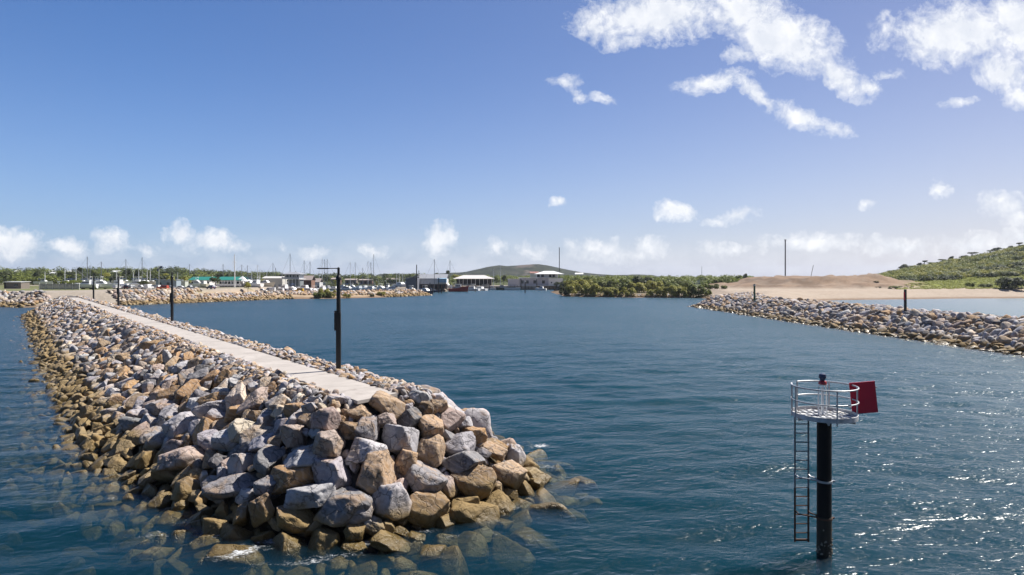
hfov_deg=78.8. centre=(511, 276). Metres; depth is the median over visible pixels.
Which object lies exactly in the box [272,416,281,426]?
boulder
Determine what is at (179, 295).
marina riprap
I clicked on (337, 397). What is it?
boulder
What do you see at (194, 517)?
boulder
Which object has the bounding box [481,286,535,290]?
quay wall
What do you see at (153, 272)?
tree
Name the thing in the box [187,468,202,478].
boulder
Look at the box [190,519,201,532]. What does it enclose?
boulder
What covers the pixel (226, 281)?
clubhouse
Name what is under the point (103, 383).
boulder
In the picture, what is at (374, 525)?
boulder
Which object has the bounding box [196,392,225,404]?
boulder
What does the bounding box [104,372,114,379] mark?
boulder
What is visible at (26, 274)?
tree
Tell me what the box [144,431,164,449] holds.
boulder
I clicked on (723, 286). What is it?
mangrove bush
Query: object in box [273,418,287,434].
boulder
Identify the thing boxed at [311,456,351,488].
boulder
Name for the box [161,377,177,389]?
boulder
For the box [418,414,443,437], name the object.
boulder
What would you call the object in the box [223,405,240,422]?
boulder
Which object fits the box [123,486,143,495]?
boulder
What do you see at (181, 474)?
boulder
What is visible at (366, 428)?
boulder
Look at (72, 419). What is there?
boulder
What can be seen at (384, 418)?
boulder
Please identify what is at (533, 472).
boulder
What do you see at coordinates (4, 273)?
tree
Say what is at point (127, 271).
tree
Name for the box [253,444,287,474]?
boulder
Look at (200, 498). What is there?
boulder
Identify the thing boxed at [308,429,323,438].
boulder
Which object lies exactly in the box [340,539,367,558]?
boulder
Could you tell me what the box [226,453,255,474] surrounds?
boulder
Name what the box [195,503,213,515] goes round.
boulder
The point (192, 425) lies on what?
boulder
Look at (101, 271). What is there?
sailing yacht
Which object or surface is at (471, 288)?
motor boat
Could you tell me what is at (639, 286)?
mangrove bush
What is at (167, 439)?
boulder
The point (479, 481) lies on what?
boulder
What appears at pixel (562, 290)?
mangrove bush
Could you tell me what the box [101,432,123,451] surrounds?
boulder
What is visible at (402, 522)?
boulder
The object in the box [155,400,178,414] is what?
boulder
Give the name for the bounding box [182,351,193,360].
boulder
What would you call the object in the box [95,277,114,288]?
motor boat
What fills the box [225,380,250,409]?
boulder
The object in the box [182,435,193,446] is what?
boulder
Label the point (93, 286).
street lamp
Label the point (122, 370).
boulder
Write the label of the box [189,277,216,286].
clubhouse
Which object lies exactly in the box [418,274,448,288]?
boat shed
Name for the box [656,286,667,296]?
mangrove bush
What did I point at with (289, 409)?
boulder
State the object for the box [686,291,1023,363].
riprap
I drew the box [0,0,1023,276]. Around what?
sky
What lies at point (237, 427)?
boulder
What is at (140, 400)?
boulder
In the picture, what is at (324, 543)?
boulder
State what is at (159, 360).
boulder
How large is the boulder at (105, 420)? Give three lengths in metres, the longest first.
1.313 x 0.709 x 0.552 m
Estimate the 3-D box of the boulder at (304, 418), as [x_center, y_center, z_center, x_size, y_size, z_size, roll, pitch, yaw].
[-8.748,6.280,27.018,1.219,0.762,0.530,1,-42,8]
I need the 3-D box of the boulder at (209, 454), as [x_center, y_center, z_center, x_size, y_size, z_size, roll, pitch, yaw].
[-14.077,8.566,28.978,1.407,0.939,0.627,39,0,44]
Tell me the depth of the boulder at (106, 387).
46.49 m
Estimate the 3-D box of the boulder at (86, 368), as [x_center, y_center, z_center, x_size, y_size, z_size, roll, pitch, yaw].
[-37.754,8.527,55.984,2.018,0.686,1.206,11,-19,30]
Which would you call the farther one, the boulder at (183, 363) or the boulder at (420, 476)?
the boulder at (183, 363)
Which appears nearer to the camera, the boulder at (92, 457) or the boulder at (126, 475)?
the boulder at (126, 475)
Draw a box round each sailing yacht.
[28,274,52,286]
[74,257,98,281]
[88,262,112,282]
[365,254,384,286]
[420,259,444,292]
[483,269,499,290]
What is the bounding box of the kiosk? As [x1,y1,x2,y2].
[181,281,187,286]
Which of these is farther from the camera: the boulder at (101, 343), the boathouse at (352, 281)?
the boathouse at (352, 281)
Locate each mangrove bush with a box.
[313,292,326,297]
[317,288,328,294]
[325,290,335,297]
[558,285,571,294]
[564,280,578,290]
[565,283,584,294]
[578,279,592,291]
[583,277,606,281]
[583,283,602,295]
[593,279,611,289]
[599,287,612,294]
[604,278,631,282]
[606,287,620,296]
[607,279,630,291]
[619,287,636,295]
[628,282,647,292]
[631,276,653,286]
[644,280,663,291]
[646,289,656,295]
[653,279,670,288]
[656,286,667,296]
[663,283,678,290]
[666,285,682,295]
[670,280,684,284]
[677,286,692,298]
[680,282,693,291]
[688,282,708,297]
[705,283,718,288]
[712,278,724,283]
[713,285,726,288]
[965,282,974,286]
[978,284,993,286]
[993,276,1023,288]
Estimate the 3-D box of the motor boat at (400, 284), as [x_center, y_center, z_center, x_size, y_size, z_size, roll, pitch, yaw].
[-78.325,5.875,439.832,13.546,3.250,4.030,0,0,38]
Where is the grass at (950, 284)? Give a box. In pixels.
[896,275,1023,288]
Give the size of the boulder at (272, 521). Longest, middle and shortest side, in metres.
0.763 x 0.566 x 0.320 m
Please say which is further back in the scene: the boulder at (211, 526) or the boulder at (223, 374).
the boulder at (223, 374)
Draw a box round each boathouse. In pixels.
[300,276,315,287]
[315,278,322,288]
[345,279,358,284]
[359,279,372,284]
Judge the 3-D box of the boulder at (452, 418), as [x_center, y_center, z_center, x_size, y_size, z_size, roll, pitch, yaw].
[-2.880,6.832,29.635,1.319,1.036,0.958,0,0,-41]
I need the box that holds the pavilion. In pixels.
[453,275,492,285]
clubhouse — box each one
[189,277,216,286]
[214,277,249,286]
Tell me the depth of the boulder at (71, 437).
38.26 m
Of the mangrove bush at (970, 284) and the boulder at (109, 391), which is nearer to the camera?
the boulder at (109, 391)
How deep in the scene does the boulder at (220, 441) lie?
28.93 m
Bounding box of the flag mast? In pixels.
[234,254,234,287]
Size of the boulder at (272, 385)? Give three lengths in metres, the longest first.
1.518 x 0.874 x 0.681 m
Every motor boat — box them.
[74,280,99,288]
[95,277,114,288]
[113,280,123,288]
[125,280,143,285]
[137,281,150,284]
[188,277,200,286]
[200,281,209,287]
[249,277,263,286]
[261,280,274,286]
[278,282,287,288]
[296,285,312,289]
[341,286,356,290]
[362,286,375,289]
[393,282,405,286]
[422,288,431,293]
[468,284,479,290]
[476,287,487,290]
[535,286,546,290]
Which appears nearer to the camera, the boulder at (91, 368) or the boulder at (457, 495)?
the boulder at (457, 495)
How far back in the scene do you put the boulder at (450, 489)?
26.36 m
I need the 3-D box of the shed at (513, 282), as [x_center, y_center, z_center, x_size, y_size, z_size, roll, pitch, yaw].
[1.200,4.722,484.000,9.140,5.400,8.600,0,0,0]
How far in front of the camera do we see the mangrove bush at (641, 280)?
386.75 m
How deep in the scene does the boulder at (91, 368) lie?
54.77 m
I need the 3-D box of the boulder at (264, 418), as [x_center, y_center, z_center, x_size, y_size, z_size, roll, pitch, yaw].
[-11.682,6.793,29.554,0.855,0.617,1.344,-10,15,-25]
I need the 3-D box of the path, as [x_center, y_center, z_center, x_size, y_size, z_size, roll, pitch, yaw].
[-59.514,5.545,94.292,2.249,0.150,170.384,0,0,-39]
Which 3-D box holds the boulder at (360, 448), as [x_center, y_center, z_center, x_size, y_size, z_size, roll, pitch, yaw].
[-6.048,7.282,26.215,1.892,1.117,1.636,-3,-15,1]
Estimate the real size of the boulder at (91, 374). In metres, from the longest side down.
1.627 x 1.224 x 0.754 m
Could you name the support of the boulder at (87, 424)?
in the water
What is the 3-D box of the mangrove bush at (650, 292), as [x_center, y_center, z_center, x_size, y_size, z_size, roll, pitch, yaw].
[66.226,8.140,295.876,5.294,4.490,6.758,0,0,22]
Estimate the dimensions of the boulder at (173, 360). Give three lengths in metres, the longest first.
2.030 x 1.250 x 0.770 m
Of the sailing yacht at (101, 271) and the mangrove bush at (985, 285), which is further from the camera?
the sailing yacht at (101, 271)
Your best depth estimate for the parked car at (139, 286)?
267.25 m
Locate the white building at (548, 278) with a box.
[519,271,562,285]
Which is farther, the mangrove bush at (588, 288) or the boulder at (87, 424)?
the mangrove bush at (588, 288)
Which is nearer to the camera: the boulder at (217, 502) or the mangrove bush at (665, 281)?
the boulder at (217, 502)
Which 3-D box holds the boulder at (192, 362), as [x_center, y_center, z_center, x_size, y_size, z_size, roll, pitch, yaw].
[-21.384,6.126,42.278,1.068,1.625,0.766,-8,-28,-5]
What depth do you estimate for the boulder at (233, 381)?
34.73 m
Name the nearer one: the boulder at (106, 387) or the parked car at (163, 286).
the boulder at (106, 387)
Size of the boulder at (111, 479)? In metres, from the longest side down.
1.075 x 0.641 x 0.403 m
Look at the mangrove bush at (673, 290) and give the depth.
291.78 m
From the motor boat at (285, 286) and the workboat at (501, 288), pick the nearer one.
the motor boat at (285, 286)
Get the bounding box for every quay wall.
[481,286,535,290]
[537,286,557,290]
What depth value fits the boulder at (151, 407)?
36.95 m
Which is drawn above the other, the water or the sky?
the sky
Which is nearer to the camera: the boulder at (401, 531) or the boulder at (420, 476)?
the boulder at (401, 531)
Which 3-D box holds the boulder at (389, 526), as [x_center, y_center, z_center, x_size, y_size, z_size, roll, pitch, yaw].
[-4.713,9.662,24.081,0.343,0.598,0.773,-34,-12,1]
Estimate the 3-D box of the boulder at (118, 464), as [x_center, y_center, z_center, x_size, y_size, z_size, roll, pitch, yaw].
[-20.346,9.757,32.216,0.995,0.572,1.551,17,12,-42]
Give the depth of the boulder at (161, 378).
42.36 m
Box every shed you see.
[155,279,183,286]
[262,276,287,289]
[405,275,420,289]
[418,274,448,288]
[508,279,518,285]
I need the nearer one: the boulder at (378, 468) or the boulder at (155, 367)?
the boulder at (378, 468)
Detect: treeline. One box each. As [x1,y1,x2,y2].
[0,266,419,286]
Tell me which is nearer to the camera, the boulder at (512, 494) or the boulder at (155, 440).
the boulder at (512, 494)
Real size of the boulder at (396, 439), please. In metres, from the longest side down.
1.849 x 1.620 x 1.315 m
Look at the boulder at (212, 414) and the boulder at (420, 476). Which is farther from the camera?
the boulder at (212, 414)
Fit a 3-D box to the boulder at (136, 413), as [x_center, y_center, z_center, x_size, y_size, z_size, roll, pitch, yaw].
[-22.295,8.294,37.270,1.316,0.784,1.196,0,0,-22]
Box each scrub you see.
[448,274,753,284]
[877,245,1023,279]
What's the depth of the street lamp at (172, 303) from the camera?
74.38 m
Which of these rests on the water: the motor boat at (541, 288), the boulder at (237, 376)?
the motor boat at (541, 288)
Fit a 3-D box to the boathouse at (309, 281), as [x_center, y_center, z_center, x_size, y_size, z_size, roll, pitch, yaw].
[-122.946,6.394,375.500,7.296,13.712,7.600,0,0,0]
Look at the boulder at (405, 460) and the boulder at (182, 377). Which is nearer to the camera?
the boulder at (405, 460)
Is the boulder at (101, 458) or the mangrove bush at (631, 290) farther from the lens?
the mangrove bush at (631, 290)
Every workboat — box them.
[496,285,503,290]
[504,285,520,290]
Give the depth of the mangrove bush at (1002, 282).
306.08 m
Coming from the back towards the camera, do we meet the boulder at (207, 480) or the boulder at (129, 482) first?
the boulder at (129, 482)
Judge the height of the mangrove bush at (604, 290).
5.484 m
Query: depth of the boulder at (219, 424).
31.03 m
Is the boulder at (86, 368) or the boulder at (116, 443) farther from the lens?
the boulder at (86, 368)
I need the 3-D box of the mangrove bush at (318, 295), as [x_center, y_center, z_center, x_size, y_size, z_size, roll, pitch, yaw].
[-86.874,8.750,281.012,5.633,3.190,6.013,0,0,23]
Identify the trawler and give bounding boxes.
[448,280,468,292]
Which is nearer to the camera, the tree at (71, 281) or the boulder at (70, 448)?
the boulder at (70, 448)
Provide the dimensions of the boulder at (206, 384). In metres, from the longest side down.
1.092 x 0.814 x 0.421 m
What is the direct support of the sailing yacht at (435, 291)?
on the water
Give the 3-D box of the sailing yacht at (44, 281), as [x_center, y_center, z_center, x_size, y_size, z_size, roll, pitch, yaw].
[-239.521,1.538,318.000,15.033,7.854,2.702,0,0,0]
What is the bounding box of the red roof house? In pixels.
[530,272,538,277]
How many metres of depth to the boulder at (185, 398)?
35.97 m
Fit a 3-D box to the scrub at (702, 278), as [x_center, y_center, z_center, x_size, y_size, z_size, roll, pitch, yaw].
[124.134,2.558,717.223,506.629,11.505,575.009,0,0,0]
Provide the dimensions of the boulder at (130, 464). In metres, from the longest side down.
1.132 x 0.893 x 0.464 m
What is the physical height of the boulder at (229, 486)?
1.142 m
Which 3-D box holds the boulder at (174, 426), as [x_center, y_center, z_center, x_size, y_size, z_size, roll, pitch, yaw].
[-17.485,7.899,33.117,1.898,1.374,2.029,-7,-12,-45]
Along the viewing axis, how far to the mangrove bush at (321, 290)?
283.25 m
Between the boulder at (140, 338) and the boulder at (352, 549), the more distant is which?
the boulder at (140, 338)
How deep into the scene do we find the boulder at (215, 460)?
27.87 m
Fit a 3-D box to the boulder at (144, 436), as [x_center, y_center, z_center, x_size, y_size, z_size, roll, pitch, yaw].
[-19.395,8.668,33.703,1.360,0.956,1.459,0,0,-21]
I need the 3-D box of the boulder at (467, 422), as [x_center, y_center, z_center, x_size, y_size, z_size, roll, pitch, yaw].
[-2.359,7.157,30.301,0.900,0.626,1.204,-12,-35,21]
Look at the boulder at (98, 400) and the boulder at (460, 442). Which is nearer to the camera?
the boulder at (460, 442)
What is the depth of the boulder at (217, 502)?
25.98 m
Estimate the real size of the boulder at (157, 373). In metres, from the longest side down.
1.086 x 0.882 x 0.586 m
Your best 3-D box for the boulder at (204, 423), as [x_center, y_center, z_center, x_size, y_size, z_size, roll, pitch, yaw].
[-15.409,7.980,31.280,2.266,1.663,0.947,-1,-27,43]
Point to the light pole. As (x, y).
(785, 257)
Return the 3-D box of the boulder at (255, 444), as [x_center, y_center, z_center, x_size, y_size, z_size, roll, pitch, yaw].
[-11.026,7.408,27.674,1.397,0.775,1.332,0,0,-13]
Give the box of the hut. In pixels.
[4,281,30,288]
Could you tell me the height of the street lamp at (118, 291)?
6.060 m
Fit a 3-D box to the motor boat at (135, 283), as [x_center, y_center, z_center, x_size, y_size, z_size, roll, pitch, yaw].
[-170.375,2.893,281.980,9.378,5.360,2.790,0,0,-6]
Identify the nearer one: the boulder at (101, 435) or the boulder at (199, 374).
the boulder at (101, 435)
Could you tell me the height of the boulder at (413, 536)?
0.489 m
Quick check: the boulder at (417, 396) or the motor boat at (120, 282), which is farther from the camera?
the motor boat at (120, 282)
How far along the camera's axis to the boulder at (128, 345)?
57.94 m
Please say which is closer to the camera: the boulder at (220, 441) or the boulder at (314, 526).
the boulder at (314, 526)
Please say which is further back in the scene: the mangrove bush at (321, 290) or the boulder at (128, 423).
the mangrove bush at (321, 290)
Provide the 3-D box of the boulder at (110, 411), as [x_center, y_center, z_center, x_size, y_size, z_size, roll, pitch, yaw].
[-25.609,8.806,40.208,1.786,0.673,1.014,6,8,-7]
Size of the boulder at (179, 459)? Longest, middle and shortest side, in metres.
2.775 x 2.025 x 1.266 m
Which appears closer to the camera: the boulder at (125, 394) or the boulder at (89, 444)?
the boulder at (89, 444)
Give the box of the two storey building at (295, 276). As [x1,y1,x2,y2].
[282,272,303,286]
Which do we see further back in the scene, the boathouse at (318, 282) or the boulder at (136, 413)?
the boathouse at (318, 282)
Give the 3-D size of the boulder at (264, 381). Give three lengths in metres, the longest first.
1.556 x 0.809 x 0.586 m
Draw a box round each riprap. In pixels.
[0,289,51,309]
[0,295,602,574]
[107,287,293,306]
[285,288,432,296]
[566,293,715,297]
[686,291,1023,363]
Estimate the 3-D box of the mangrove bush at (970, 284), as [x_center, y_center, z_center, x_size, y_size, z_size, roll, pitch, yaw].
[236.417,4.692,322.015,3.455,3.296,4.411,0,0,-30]
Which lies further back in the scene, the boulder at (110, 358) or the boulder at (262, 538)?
the boulder at (110, 358)
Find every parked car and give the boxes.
[112,285,122,288]
[133,285,143,288]
[144,284,153,288]
[157,285,168,288]
[266,287,275,291]
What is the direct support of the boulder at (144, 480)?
in the water
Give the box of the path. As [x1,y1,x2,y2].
[73,297,396,403]
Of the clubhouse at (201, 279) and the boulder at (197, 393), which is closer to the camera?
the boulder at (197, 393)
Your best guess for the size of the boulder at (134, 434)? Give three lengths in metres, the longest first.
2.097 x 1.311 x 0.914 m
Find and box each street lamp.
[92,274,93,298]
[117,273,118,305]
[161,272,173,320]
[317,267,340,368]
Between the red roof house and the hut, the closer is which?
the hut
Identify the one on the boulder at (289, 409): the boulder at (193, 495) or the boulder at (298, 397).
the boulder at (298, 397)
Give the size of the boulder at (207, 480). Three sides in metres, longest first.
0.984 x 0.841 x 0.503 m
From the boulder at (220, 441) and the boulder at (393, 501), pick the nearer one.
the boulder at (393, 501)
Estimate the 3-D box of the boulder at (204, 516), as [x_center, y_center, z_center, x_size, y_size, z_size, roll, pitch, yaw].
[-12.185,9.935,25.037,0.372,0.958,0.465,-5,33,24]
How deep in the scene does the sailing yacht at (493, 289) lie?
461.85 m
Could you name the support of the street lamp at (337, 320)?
on the riprap at (49, 347)
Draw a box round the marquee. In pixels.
[235,276,248,286]
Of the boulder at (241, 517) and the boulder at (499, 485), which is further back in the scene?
the boulder at (499, 485)
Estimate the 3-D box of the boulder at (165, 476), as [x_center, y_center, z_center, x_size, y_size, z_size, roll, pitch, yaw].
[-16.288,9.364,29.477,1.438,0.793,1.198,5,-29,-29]
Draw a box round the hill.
[377,264,658,276]
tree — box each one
[0,271,12,277]
[15,272,31,276]
[33,270,40,276]
[57,280,81,283]
[122,268,132,276]
[134,270,141,276]
[147,270,158,275]
[209,277,220,285]
[215,272,224,283]
[244,282,250,287]
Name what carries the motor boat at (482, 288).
on the water
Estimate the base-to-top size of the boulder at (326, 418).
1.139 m
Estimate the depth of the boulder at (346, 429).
26.20 m
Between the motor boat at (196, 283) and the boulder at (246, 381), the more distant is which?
the motor boat at (196, 283)
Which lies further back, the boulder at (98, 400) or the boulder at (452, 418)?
the boulder at (98, 400)
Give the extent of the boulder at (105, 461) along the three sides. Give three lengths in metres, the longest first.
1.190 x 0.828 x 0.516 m
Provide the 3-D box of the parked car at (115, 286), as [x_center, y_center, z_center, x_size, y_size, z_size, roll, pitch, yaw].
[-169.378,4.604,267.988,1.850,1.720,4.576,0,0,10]
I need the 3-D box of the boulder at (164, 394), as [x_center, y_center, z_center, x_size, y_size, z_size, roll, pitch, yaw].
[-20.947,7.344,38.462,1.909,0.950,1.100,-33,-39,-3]
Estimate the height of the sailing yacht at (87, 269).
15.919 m
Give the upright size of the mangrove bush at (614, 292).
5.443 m
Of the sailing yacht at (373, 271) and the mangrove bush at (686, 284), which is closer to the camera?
the mangrove bush at (686, 284)
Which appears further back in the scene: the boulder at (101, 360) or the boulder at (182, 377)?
the boulder at (101, 360)
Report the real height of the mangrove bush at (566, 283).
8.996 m
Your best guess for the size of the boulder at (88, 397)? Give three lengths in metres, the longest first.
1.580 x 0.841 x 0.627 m
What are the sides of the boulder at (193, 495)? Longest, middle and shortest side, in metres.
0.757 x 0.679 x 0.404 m
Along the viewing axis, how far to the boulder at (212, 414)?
31.96 m
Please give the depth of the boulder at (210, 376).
37.67 m
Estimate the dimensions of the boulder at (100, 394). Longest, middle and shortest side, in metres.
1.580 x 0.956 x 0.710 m
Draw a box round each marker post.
[753,284,755,300]
[904,289,906,311]
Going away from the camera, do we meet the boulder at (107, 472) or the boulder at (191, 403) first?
the boulder at (107, 472)
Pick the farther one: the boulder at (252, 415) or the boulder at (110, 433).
the boulder at (110, 433)
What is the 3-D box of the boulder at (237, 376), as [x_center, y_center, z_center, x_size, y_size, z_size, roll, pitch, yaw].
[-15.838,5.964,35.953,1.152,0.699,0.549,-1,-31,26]
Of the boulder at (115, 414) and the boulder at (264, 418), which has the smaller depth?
the boulder at (264, 418)
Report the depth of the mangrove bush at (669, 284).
332.44 m
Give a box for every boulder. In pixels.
[55,433,73,444]
[60,444,81,453]
[63,434,75,441]
[64,452,78,460]
[69,413,79,424]
[71,395,84,402]
[75,426,87,438]
[78,364,90,373]
[78,453,98,462]
[79,361,91,366]
[79,405,92,417]
[79,434,90,442]
[81,439,95,451]
[82,419,91,430]
[83,364,89,372]
[86,370,99,376]
[86,392,98,400]
[89,364,98,372]
[89,377,99,385]
[89,454,107,465]
[91,422,102,431]
[91,433,104,437]
[92,390,105,399]
[93,423,115,434]
[94,440,106,448]
[95,397,109,404]
[97,339,110,347]
[97,356,109,362]
[98,379,108,388]
[100,368,114,376]
[100,408,125,415]
[100,468,117,477]
[101,414,110,424]
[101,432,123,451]
[103,384,115,389]
[103,454,124,467]
[103,474,120,483]
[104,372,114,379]
[104,388,121,396]
[104,428,115,438]
[106,395,126,407]
[107,354,115,363]
[107,456,130,472]
[111,360,122,365]
[111,411,124,420]
[111,435,126,449]
[113,414,124,426]
[114,367,129,378]
[115,353,129,360]
[115,376,134,388]
[115,439,135,458]
[117,470,135,482]
[118,416,141,431]
[119,375,129,380]
[120,475,136,487]
[121,379,140,390]
[121,388,132,397]
[121,448,132,459]
[122,342,133,350]
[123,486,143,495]
[125,392,148,412]
[125,408,144,418]
[126,421,155,448]
[126,452,140,469]
[132,396,148,408]
[133,349,143,354]
[134,449,156,468]
[135,369,150,380]
[136,335,146,342]
[138,379,156,392]
[138,471,156,486]
[139,339,163,349]
[139,426,161,444]
[140,413,158,424]
[141,483,157,498]
[142,382,153,392]
[143,373,151,379]
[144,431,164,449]
[145,399,167,415]
[146,491,172,515]
[149,390,160,400]
[150,369,163,377]
[150,465,179,482]
[152,364,163,371]
[152,439,183,464]
[154,354,163,363]
[155,385,182,400]
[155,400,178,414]
[155,418,165,427]
[155,445,204,471]
[156,346,171,357]
[157,373,173,384]
[157,507,171,516]
[158,403,177,420]
[160,374,177,385]
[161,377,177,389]
[161,411,195,439]
[161,436,171,447]
[162,350,171,362]
[164,356,180,374]
[170,476,200,506]
[171,466,191,490]
[171,500,188,512]
[174,360,188,372]
[174,379,212,400]
[175,431,187,439]
[177,366,187,372]
[177,372,187,384]
[180,394,189,404]
[181,367,194,375]
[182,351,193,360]
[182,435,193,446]
[183,367,208,384]
[184,511,204,529]
[185,397,199,408]
[187,356,200,368]
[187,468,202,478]
[188,419,199,435]
[188,489,200,502]
[190,389,210,397]
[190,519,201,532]
[191,400,225,417]
[191,417,212,445]
[193,364,209,371]
[194,491,207,505]
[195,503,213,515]
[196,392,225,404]
[197,429,217,451]
[198,470,207,482]
[200,370,220,385]
[200,475,216,487]
[201,449,215,469]
[201,471,259,500]
[201,515,211,524]
[202,518,228,536]
[203,380,211,389]
[205,408,225,420]
[207,453,227,468]
[211,387,230,395]
[211,429,238,451]
[212,369,230,388]
[212,418,230,430]
[213,499,223,505]
[215,501,227,518]
[217,378,232,389]
[217,457,228,468]
[217,467,228,478]
[219,522,253,544]
[221,365,232,369]
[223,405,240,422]
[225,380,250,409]
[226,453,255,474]
[227,369,237,377]
[227,418,256,442]
[228,377,238,386]
[228,441,251,456]
[231,374,243,379]
[232,500,249,526]
[235,387,270,415]
[235,488,258,504]
[239,424,273,444]
[241,409,254,417]
[243,376,253,384]
[246,410,261,421]
[247,465,255,471]
[248,381,257,391]
[248,432,277,451]
[248,492,274,527]
[250,531,274,544]
[252,527,263,534]
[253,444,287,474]
[253,474,280,498]
[257,377,270,387]
[257,410,274,425]
[265,396,276,407]
[266,381,278,393]
[267,434,281,446]
[268,393,290,410]
[268,516,280,530]
[268,532,306,565]
[270,464,313,494]
[271,404,283,417]
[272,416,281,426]
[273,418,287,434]
[276,505,314,533]
[279,408,302,430]
[279,424,307,447]
[283,402,303,417]
[283,444,317,468]
[283,482,335,509]
[291,392,304,402]
[297,413,312,428]
[301,402,317,413]
[304,521,321,535]
[306,526,340,559]
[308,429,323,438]
[310,406,340,430]
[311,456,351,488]
[312,429,345,457]
[313,486,372,526]
[327,394,344,403]
[338,421,357,439]
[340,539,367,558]
[343,522,365,540]
[346,436,388,462]
[347,403,372,421]
[348,491,375,523]
[349,416,379,441]
[355,449,397,496]
[363,516,384,535]
[369,390,405,419]
[370,530,411,554]
[372,482,411,520]
[377,412,396,427]
[381,424,418,454]
[383,520,395,532]
[393,518,407,526]
[394,449,417,474]
[394,478,408,490]
[394,526,408,538]
[396,407,421,427]
[403,460,447,492]
[405,403,412,410]
[407,390,430,403]
[407,490,449,528]
[408,531,425,542]
[417,434,445,467]
[418,400,433,415]
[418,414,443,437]
[430,399,447,414]
[434,513,454,533]
[440,408,465,431]
[441,451,484,472]
[443,430,453,439]
[443,475,458,497]
[445,431,475,457]
[447,491,459,502]
[450,464,496,500]
[450,497,499,529]
[456,496,479,503]
[458,416,472,430]
[461,426,487,443]
[476,447,491,459]
[479,441,507,460]
[484,489,515,518]
[486,438,508,449]
[491,480,503,492]
[492,460,526,491]
[504,444,525,466]
[504,488,517,499]
[518,480,534,498]
[524,467,551,485]
[528,477,544,491]
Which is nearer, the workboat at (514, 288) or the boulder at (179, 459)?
the boulder at (179, 459)
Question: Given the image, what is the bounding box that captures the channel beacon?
[790,373,877,574]
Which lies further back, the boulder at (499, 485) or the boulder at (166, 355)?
the boulder at (166, 355)
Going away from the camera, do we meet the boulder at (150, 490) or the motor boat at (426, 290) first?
the boulder at (150, 490)
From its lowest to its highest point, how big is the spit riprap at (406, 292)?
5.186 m
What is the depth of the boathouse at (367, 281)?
552.00 m
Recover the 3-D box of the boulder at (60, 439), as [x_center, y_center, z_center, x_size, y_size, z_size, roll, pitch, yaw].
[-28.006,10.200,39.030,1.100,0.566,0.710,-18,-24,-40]
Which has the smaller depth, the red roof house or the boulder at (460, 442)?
the boulder at (460, 442)
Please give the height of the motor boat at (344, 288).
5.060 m
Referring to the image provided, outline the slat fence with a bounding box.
[39,283,79,289]
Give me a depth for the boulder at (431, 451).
27.13 m

